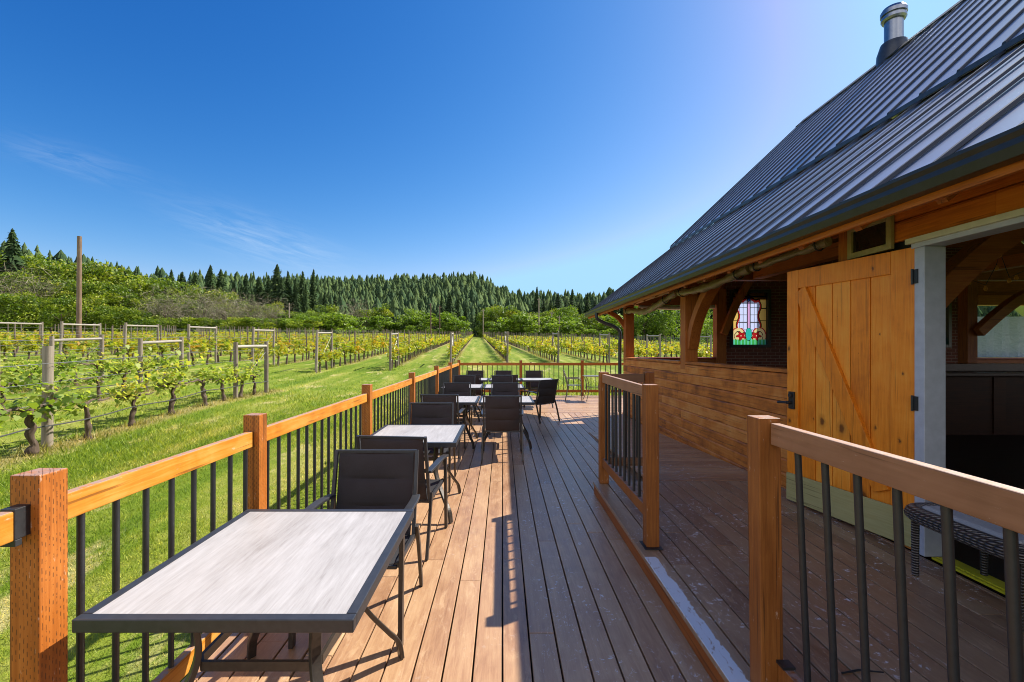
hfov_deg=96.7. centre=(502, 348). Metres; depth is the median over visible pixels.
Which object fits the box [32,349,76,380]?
grapevine
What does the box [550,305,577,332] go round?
broadleaf tree
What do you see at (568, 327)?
bush
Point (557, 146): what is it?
sky
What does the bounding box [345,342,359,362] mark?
grapevine
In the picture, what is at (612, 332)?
bush
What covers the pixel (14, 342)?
grapevine
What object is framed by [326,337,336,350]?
grapevine
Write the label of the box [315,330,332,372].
trellis brace
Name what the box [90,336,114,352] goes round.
grapevine
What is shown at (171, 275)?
conifer
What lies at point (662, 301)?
rolled curtain
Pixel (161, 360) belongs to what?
grapevine
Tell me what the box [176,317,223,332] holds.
broadleaf tree
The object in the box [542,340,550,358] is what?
grapevine
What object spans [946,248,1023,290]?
string light
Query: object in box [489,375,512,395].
patio chair
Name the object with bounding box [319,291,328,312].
conifer
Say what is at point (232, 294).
broadleaf tree
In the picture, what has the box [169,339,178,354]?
grapevine
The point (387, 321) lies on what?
bush
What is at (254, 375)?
grapevine
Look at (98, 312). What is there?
broadleaf tree
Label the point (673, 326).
conifer
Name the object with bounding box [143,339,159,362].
grapevine
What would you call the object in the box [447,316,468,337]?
bush
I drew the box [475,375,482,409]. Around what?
patio chair
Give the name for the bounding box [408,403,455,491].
patio chair
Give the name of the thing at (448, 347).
grapevine
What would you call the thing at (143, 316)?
broadleaf tree
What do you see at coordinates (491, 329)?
bush
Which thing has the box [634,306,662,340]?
broadleaf tree
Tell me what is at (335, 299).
conifer
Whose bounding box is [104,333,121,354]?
grapevine
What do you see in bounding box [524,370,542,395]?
patio chair
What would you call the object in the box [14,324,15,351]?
vineyard post
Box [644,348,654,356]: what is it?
grapevine
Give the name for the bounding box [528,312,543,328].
broadleaf tree
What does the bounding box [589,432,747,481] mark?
ramp
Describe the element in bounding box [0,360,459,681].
deck railing
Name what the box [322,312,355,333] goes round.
bush
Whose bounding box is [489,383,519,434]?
patio chair
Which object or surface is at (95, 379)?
grapevine
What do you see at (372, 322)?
bush
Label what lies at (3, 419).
grapevine
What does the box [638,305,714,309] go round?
rolled curtain
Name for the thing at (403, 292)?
forest
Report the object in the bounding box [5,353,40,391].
grapevine
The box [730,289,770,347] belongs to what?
stained glass window
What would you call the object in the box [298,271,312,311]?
conifer
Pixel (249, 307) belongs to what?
broadleaf tree
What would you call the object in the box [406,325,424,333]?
bush
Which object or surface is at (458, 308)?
conifer
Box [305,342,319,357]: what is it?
grapevine
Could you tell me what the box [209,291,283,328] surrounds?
bare tree
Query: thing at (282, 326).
broadleaf tree
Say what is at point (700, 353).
grapevine
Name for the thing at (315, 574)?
patio table
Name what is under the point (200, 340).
grapevine
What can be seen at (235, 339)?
grapevine
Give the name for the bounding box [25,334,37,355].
grapevine
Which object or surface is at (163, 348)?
grapevine
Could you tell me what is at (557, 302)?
conifer
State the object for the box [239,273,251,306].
conifer
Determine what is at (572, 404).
deck end
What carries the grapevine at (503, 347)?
on the ground at (478, 349)
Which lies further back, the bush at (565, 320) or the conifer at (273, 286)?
the conifer at (273, 286)
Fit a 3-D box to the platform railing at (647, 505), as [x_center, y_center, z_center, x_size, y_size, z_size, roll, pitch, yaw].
[1.327,0.853,4.117,0.599,1.195,1.693,0,0,0]
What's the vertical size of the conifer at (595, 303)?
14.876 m
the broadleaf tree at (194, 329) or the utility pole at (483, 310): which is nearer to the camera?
the broadleaf tree at (194, 329)
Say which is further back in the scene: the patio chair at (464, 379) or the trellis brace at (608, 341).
the trellis brace at (608, 341)
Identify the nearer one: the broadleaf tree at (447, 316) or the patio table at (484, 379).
the patio table at (484, 379)
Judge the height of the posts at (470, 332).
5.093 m
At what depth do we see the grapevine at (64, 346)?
25.83 m
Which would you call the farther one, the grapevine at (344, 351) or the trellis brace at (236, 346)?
the grapevine at (344, 351)
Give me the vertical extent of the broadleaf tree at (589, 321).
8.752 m
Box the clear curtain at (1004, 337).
[978,317,1023,356]
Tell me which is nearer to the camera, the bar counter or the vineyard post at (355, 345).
the bar counter
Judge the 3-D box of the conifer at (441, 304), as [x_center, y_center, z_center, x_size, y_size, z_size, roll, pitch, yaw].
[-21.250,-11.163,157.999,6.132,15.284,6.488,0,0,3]
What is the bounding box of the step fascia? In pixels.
[594,486,724,681]
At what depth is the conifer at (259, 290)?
165.32 m
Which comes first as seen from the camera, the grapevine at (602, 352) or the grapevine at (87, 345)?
the grapevine at (87, 345)
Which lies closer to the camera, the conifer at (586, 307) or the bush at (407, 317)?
the bush at (407, 317)
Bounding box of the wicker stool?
[903,502,1023,630]
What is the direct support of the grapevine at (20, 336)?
on the ground at (478, 349)
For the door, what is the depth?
3.69 m
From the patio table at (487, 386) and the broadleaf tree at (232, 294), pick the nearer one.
the patio table at (487, 386)
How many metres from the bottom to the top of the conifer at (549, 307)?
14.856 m
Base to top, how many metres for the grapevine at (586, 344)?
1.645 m
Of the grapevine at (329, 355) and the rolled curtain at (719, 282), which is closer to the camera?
the rolled curtain at (719, 282)
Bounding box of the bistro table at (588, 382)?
[582,375,597,400]
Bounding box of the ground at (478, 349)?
[0,329,712,681]
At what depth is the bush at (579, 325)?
133.19 m
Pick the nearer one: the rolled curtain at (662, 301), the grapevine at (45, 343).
the rolled curtain at (662, 301)
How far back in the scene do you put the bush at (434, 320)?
130.29 m
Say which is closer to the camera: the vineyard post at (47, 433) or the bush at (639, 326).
the vineyard post at (47, 433)
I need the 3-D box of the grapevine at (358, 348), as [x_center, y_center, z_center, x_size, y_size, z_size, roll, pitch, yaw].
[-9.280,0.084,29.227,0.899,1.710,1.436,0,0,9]
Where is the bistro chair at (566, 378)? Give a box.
[563,370,581,400]
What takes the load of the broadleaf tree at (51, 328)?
on the ground at (478, 349)
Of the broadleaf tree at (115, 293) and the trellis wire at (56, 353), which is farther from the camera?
the broadleaf tree at (115, 293)
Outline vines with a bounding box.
[0,328,712,355]
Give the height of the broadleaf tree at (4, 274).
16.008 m
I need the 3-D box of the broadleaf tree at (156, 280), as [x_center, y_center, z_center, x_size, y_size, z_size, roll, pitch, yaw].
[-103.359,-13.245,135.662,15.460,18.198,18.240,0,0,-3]
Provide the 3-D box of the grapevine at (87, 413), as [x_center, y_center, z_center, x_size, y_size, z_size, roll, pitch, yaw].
[-7.265,0.901,7.820,0.590,1.467,1.116,0,0,14]
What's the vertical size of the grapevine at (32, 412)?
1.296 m
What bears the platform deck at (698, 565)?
on the deck at (629, 629)
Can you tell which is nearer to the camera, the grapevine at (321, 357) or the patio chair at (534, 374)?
the patio chair at (534, 374)
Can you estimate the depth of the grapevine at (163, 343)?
29.19 m
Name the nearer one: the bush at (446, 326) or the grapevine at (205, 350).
the grapevine at (205, 350)
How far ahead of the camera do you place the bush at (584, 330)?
130.79 m
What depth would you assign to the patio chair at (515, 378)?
11.58 m
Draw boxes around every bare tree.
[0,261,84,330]
[120,285,219,325]
[167,285,245,329]
[177,286,261,326]
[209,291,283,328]
[247,297,298,328]
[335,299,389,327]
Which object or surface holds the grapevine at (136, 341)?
on the ground at (478, 349)
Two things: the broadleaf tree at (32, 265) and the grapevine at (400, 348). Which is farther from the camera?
the broadleaf tree at (32, 265)
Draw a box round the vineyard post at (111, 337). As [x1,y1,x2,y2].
[111,326,112,353]
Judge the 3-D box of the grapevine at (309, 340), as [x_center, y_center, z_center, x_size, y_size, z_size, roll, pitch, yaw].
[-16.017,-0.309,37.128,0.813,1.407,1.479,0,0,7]
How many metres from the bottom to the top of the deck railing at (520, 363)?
1.390 m
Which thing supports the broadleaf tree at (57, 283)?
on the ground at (478, 349)
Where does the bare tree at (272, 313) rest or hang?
on the ground at (478, 349)
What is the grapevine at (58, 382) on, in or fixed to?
on the ground at (478, 349)
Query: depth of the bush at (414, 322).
132.19 m
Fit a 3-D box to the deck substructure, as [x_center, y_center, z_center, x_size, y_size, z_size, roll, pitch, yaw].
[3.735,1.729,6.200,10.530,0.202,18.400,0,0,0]
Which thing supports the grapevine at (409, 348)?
on the ground at (478, 349)
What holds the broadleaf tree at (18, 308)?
on the ground at (478, 349)
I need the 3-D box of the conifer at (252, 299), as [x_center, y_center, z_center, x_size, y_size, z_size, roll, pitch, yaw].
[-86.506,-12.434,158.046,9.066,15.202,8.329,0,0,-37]
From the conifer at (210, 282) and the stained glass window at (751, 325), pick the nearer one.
the stained glass window at (751, 325)
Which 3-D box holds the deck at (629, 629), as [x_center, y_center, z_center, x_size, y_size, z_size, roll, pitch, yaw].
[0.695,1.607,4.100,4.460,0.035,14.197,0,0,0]
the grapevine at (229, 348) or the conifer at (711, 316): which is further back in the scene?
the conifer at (711, 316)
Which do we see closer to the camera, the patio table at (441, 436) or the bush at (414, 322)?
the patio table at (441, 436)
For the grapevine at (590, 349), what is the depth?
34.00 m
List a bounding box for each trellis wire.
[0,327,278,346]
[0,334,174,399]
[0,337,267,436]
[0,342,102,380]
[93,329,335,344]
[127,330,360,349]
[190,331,369,351]
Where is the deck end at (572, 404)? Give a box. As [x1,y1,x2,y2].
[470,395,622,413]
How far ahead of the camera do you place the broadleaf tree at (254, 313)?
112.52 m
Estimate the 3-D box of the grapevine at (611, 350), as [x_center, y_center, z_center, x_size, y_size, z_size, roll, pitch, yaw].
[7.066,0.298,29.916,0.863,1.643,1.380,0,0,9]
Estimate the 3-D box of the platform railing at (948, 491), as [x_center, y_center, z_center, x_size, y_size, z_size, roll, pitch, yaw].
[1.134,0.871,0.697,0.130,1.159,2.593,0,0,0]
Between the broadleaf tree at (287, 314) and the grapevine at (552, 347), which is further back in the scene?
the broadleaf tree at (287, 314)
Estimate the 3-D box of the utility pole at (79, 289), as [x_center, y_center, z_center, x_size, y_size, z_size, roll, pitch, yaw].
[-30.710,-3.717,33.000,0.352,8.812,0.330,0,0,0]
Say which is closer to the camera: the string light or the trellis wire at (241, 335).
the string light
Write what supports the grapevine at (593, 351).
on the ground at (478, 349)
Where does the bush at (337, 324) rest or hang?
on the ground at (478, 349)
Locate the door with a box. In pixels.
[777,248,914,546]
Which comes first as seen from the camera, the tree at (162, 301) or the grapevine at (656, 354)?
the grapevine at (656, 354)
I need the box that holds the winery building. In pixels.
[584,0,1023,597]
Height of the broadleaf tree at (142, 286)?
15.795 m
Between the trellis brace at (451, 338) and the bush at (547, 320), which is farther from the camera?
the bush at (547, 320)
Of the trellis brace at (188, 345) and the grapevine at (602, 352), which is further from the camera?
the grapevine at (602, 352)
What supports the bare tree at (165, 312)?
on the ground at (478, 349)
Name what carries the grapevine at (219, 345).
on the ground at (478, 349)
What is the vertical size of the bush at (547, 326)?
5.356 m
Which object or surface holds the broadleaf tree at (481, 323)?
on the ground at (478, 349)
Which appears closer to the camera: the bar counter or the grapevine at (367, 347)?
the bar counter
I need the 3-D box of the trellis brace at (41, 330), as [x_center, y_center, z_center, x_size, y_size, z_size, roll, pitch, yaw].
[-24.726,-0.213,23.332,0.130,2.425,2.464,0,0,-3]
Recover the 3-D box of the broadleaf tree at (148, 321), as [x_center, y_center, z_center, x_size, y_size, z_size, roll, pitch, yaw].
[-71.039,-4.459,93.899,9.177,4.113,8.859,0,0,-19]
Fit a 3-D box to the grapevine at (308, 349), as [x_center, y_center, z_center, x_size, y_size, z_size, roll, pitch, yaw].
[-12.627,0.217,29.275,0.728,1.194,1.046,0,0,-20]
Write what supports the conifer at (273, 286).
on the ground at (478, 349)
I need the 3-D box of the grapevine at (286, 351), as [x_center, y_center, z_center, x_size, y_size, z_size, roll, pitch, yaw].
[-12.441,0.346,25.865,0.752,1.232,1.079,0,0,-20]
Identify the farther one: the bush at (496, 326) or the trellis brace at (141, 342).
the bush at (496, 326)
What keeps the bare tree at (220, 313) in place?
on the ground at (478, 349)
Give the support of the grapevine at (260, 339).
on the ground at (478, 349)
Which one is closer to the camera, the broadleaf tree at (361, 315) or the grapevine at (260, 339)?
the grapevine at (260, 339)
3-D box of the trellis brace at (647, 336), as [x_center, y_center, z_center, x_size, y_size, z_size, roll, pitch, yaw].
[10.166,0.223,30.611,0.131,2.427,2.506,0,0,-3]
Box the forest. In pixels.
[0,240,1022,340]
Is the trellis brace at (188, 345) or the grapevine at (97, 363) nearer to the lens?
the grapevine at (97, 363)
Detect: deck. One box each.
[181,413,712,681]
[593,481,1023,681]
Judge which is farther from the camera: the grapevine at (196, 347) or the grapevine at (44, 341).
the grapevine at (44, 341)
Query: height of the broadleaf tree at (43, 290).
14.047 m
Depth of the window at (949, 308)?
10.81 m
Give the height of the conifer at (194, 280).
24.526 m
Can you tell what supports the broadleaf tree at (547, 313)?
on the ground at (478, 349)
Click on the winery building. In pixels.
(896, 170)
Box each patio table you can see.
[72,509,413,681]
[371,425,464,522]
[441,384,483,421]
[456,396,479,448]
[478,396,534,448]
[481,378,488,394]
[484,384,523,421]
[521,378,553,407]
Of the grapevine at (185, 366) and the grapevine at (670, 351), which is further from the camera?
the grapevine at (670, 351)
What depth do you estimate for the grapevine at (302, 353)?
28.33 m
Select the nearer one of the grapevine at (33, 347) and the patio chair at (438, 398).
the patio chair at (438, 398)
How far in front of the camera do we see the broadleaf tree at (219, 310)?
116.67 m
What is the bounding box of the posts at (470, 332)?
[362,329,603,340]
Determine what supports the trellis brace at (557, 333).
on the ground at (478, 349)
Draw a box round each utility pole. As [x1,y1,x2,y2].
[76,236,81,337]
[430,303,430,333]
[481,309,484,338]
[537,298,540,335]
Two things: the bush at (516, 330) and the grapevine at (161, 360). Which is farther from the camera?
the bush at (516, 330)
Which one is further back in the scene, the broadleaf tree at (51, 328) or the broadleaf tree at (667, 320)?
the broadleaf tree at (667, 320)
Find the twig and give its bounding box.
[841,669,883,673]
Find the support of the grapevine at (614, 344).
on the ground at (478, 349)
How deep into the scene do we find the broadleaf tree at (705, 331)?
98.98 m
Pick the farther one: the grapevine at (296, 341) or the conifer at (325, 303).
the conifer at (325, 303)
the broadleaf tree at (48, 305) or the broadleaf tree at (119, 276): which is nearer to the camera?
the broadleaf tree at (48, 305)
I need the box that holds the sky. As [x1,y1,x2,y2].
[0,0,959,297]
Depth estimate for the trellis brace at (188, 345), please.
22.89 m
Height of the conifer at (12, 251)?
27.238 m
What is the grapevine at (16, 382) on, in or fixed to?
on the ground at (478, 349)
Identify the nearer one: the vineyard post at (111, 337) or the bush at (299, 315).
the vineyard post at (111, 337)
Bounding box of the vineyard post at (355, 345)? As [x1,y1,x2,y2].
[354,331,355,361]
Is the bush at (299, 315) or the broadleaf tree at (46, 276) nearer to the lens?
the bush at (299, 315)
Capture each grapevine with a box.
[0,338,14,360]
[0,356,16,385]
[0,361,38,415]
[0,372,81,455]
[0,388,9,430]
[1,328,30,356]
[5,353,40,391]
[10,332,27,352]
[21,339,40,359]
[23,361,80,409]
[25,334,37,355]
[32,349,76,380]
[34,331,55,344]
[34,334,58,349]
[36,359,109,439]
[46,338,88,385]
[56,335,74,357]
[64,341,80,361]
[68,351,109,401]
[76,342,89,361]
[79,336,93,356]
[83,342,115,382]
[87,332,109,353]
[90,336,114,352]
[96,343,139,390]
[100,361,153,426]
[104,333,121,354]
[107,340,122,359]
[114,337,137,364]
[129,338,142,356]
[129,345,160,391]
[138,333,149,348]
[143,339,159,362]
[144,346,184,381]
[144,348,190,414]
[152,339,168,357]
[154,335,168,354]
[163,355,194,384]
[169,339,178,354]
[182,334,206,365]
[182,354,225,405]
[184,339,196,349]
[191,337,206,357]
[198,343,210,364]
[204,334,218,356]
[207,333,230,361]
[211,363,243,400]
[221,341,232,361]
[226,362,256,397]
[230,335,239,342]
[238,341,247,360]
[244,358,263,394]
[246,333,261,352]
[247,349,263,365]
[259,344,279,365]
[271,342,286,365]
[281,344,289,363]
[282,337,294,351]
[288,343,305,362]
[290,337,299,353]
[298,345,305,360]
[301,337,312,348]
[303,342,310,359]
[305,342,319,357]
[311,349,327,371]
[322,348,335,369]
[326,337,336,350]
[333,336,340,349]
[333,348,340,367]
[333,348,343,365]
[338,340,352,364]
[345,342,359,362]
[349,338,364,353]
[358,342,365,359]
[359,339,370,358]
[365,343,372,357]
[369,338,377,356]
[376,336,387,353]
[384,338,402,367]
[386,347,397,368]
[395,348,405,364]
[400,346,408,362]
[405,342,413,360]
[411,340,419,356]
[446,343,456,363]
[446,346,456,358]
[502,343,511,355]
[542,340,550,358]
[547,346,556,361]
[550,345,561,357]
[580,345,585,357]
[584,340,590,357]
[586,344,592,360]
[592,344,598,360]
[596,345,605,362]
[603,341,616,362]
[612,340,617,356]
[634,345,643,356]
[638,347,645,356]
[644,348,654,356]
[648,347,664,356]
[653,340,663,352]
[665,346,673,356]
[671,344,679,356]
[698,348,705,356]
[701,346,712,356]
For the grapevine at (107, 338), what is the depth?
28.02 m
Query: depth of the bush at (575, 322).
125.16 m
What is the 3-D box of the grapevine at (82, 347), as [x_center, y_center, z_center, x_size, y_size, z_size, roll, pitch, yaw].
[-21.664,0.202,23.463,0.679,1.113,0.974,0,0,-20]
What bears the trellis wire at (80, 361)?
on the ground at (478, 349)
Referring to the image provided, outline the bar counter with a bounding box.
[946,363,1023,434]
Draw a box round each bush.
[277,314,308,331]
[279,320,303,331]
[309,314,335,331]
[316,312,332,327]
[321,315,346,331]
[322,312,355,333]
[328,326,342,333]
[333,316,358,332]
[338,314,367,333]
[341,317,367,333]
[367,315,384,333]
[370,316,396,332]
[385,321,410,333]
[402,316,424,331]
[403,328,417,334]
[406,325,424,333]
[409,315,434,335]
[427,312,452,332]
[432,321,454,334]
[444,318,472,332]
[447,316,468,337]
[485,321,507,338]
[485,327,495,337]
[494,313,541,335]
[498,322,518,335]
[512,328,524,335]
[529,323,554,336]
[536,316,558,332]
[545,321,576,336]
[546,316,578,335]
[560,318,586,336]
[561,320,578,334]
[577,325,596,336]
[578,328,592,336]
[587,329,607,337]
[594,313,634,333]
[599,328,617,337]
[609,323,645,338]
[616,324,645,337]
[634,319,666,340]
[657,326,677,341]
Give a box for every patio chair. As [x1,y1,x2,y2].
[288,449,422,648]
[356,435,448,559]
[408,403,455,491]
[421,394,465,457]
[443,383,471,431]
[453,375,475,415]
[466,370,484,395]
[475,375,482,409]
[481,395,523,460]
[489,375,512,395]
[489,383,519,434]
[494,370,512,374]
[511,375,517,382]
[520,379,559,423]
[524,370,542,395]
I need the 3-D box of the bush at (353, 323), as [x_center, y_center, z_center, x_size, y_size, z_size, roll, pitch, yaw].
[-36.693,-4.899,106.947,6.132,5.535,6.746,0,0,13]
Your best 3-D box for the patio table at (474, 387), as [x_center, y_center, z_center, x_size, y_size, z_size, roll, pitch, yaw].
[-0.885,1.218,10.270,0.880,0.742,0.980,0,0,0]
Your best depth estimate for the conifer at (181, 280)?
177.64 m
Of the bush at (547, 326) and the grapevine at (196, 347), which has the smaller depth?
the grapevine at (196, 347)
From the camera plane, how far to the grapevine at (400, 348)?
26.34 m
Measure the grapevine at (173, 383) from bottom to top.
1.587 m
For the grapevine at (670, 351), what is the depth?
35.43 m
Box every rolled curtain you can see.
[623,289,676,314]
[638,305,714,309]
[676,264,751,296]
[749,237,831,270]
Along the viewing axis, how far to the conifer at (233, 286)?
169.73 m
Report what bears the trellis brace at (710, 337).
on the ground at (478, 349)
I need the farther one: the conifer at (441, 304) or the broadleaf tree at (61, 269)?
the conifer at (441, 304)
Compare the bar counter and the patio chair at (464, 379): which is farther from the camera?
the patio chair at (464, 379)
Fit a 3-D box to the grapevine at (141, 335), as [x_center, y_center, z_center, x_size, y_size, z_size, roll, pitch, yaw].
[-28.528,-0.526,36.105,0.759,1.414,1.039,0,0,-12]
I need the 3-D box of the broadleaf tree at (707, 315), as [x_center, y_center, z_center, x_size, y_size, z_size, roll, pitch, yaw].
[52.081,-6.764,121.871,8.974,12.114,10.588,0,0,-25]
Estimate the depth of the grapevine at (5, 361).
12.44 m
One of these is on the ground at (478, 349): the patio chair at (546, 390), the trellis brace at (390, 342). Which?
the trellis brace at (390, 342)
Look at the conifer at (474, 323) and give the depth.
169.52 m
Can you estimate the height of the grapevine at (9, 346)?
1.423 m
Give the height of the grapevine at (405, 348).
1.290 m
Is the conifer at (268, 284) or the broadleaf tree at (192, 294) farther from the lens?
the conifer at (268, 284)
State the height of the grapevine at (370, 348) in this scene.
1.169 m
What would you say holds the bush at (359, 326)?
on the ground at (478, 349)
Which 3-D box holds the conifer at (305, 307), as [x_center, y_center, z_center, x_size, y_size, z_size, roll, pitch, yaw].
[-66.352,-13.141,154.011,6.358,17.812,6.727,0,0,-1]
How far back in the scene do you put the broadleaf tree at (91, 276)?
127.34 m
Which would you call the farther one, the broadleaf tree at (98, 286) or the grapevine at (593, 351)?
the broadleaf tree at (98, 286)
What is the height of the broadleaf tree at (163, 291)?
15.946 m
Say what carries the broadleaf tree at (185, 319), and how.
on the ground at (478, 349)
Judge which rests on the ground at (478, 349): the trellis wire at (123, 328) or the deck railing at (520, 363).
the trellis wire at (123, 328)
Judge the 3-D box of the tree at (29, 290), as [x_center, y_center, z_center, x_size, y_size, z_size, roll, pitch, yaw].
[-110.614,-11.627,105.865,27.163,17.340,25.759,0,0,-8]
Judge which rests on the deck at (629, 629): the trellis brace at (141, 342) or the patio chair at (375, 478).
the patio chair at (375, 478)
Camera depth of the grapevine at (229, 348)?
25.62 m
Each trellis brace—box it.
[0,322,42,358]
[49,335,103,382]
[58,321,100,361]
[122,323,158,360]
[138,337,183,392]
[187,324,216,366]
[233,342,268,398]
[250,327,274,368]
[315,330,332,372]
[389,332,398,370]
[450,332,453,361]
[504,331,507,362]
[552,332,558,362]
[599,333,609,362]
[646,334,660,356]
[699,335,711,356]
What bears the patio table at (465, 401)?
on the deck at (629, 629)
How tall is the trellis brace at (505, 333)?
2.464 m
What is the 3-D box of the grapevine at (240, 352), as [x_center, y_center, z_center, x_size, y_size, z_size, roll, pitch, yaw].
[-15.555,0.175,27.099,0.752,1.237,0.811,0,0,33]
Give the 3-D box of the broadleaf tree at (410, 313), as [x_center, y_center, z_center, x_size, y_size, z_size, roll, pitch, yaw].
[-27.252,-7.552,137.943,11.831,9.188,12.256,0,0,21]
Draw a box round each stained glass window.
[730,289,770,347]
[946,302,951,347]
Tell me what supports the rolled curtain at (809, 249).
hanging from the winery building
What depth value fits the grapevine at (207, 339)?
29.26 m
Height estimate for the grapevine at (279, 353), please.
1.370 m
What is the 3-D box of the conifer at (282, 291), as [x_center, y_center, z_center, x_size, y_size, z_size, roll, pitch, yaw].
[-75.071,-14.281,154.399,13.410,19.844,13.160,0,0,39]
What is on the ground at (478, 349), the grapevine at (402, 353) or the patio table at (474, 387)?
the grapevine at (402, 353)
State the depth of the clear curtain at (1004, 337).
10.88 m
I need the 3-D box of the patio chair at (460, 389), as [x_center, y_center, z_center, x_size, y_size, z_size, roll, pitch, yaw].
[-0.890,1.130,8.642,0.628,0.922,0.664,0,0,0]
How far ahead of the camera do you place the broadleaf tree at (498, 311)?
149.65 m
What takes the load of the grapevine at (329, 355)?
on the ground at (478, 349)
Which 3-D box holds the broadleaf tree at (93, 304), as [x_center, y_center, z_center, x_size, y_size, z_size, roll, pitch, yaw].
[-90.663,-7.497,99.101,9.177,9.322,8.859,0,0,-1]
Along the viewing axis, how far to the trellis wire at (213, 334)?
30.94 m
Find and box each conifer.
[0,228,32,293]
[167,269,177,285]
[178,271,188,289]
[189,272,201,313]
[202,264,218,330]
[214,269,229,302]
[230,281,238,314]
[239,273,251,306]
[247,278,264,307]
[250,291,256,307]
[259,264,289,306]
[260,275,271,305]
[267,277,296,324]
[285,271,292,306]
[290,278,302,317]
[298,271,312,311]
[299,284,310,314]
[308,269,321,311]
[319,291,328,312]
[331,295,341,313]
[432,294,468,331]
[436,294,444,328]
[455,296,466,333]
[462,307,474,336]
[472,308,480,336]
[530,287,542,327]
[541,300,547,319]
[547,299,552,311]
[552,293,566,321]
[567,289,580,321]
[576,302,584,322]
[582,292,591,324]
[586,301,598,337]
[665,310,679,338]
[705,309,712,338]
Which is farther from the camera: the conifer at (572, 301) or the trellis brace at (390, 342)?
the conifer at (572, 301)
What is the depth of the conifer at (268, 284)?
164.33 m
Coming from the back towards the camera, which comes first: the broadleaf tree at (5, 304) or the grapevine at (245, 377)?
the broadleaf tree at (5, 304)
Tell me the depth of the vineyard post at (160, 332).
29.20 m
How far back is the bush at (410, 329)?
126.55 m
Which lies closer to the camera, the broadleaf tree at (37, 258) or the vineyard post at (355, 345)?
the vineyard post at (355, 345)
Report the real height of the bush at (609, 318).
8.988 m
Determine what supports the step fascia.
attached to the platform deck at (698, 565)
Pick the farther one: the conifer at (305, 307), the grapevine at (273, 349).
the conifer at (305, 307)
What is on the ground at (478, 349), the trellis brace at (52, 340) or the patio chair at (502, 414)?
the trellis brace at (52, 340)
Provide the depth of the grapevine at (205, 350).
23.47 m
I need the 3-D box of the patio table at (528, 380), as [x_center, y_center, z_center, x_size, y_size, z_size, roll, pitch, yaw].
[0.965,1.218,12.600,0.880,0.742,0.980,0,0,0]
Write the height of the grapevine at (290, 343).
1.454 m
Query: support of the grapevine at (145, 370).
on the ground at (478, 349)
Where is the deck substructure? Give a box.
[411,428,593,681]
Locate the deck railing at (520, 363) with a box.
[460,360,622,395]
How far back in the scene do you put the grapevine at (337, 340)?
35.29 m
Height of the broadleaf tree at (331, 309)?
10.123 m
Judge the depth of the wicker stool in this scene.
2.62 m
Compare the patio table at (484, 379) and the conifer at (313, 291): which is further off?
the conifer at (313, 291)
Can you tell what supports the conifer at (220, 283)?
on the ground at (478, 349)
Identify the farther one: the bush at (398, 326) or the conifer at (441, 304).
the conifer at (441, 304)
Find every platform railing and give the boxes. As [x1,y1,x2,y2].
[598,372,662,549]
[747,415,1023,681]
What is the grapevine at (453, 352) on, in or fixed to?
on the ground at (478, 349)
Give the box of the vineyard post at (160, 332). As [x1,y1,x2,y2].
[160,325,161,340]
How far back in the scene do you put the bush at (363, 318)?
113.24 m
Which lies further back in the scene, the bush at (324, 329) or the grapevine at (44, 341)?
the bush at (324, 329)
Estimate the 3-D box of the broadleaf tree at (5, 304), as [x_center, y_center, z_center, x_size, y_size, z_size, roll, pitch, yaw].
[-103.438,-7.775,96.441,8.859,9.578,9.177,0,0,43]
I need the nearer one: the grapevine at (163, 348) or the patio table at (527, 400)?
the patio table at (527, 400)
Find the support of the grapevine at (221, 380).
on the ground at (478, 349)
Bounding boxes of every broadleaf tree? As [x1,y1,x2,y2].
[0,253,55,280]
[0,262,60,328]
[0,268,44,329]
[0,290,42,331]
[0,293,58,330]
[1,255,76,296]
[17,279,73,330]
[30,297,74,331]
[32,294,89,332]
[36,278,88,330]
[37,259,115,328]
[44,262,120,319]
[53,279,108,321]
[55,293,108,332]
[71,259,144,313]
[82,278,134,326]
[82,284,140,331]
[82,304,135,331]
[97,308,143,333]
[117,296,153,327]
[120,311,163,332]
[121,277,160,315]
[124,274,186,314]
[129,317,181,332]
[141,281,190,316]
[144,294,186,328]
[161,296,202,325]
[163,317,213,332]
[170,283,211,330]
[173,300,209,331]
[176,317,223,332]
[197,289,233,317]
[201,303,236,330]
[202,289,246,326]
[205,318,247,331]
[218,317,263,332]
[236,317,284,333]
[237,301,266,318]
[238,309,267,328]
[255,301,288,324]
[263,318,309,332]
[278,310,298,318]
[284,317,323,332]
[298,309,317,316]
[314,304,338,316]
[354,308,374,331]
[367,303,393,328]
[395,309,429,331]
[440,311,456,325]
[474,308,496,337]
[478,304,511,336]
[493,305,526,329]
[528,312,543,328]
[536,307,558,331]
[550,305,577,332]
[568,312,594,332]
[582,315,610,337]
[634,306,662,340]
[644,309,679,341]
[677,309,712,342]
[699,318,712,344]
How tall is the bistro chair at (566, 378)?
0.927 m
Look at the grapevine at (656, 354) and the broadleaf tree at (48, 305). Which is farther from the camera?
the broadleaf tree at (48, 305)
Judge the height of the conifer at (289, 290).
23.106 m
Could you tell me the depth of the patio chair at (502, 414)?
6.48 m
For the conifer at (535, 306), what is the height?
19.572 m
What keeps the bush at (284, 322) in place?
on the ground at (478, 349)
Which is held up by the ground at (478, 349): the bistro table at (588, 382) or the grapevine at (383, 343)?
the grapevine at (383, 343)
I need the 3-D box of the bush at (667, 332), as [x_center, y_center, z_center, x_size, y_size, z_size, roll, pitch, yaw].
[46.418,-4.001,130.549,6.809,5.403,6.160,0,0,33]
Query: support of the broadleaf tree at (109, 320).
on the ground at (478, 349)
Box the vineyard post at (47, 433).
[41,346,53,447]
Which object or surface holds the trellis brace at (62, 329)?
on the ground at (478, 349)

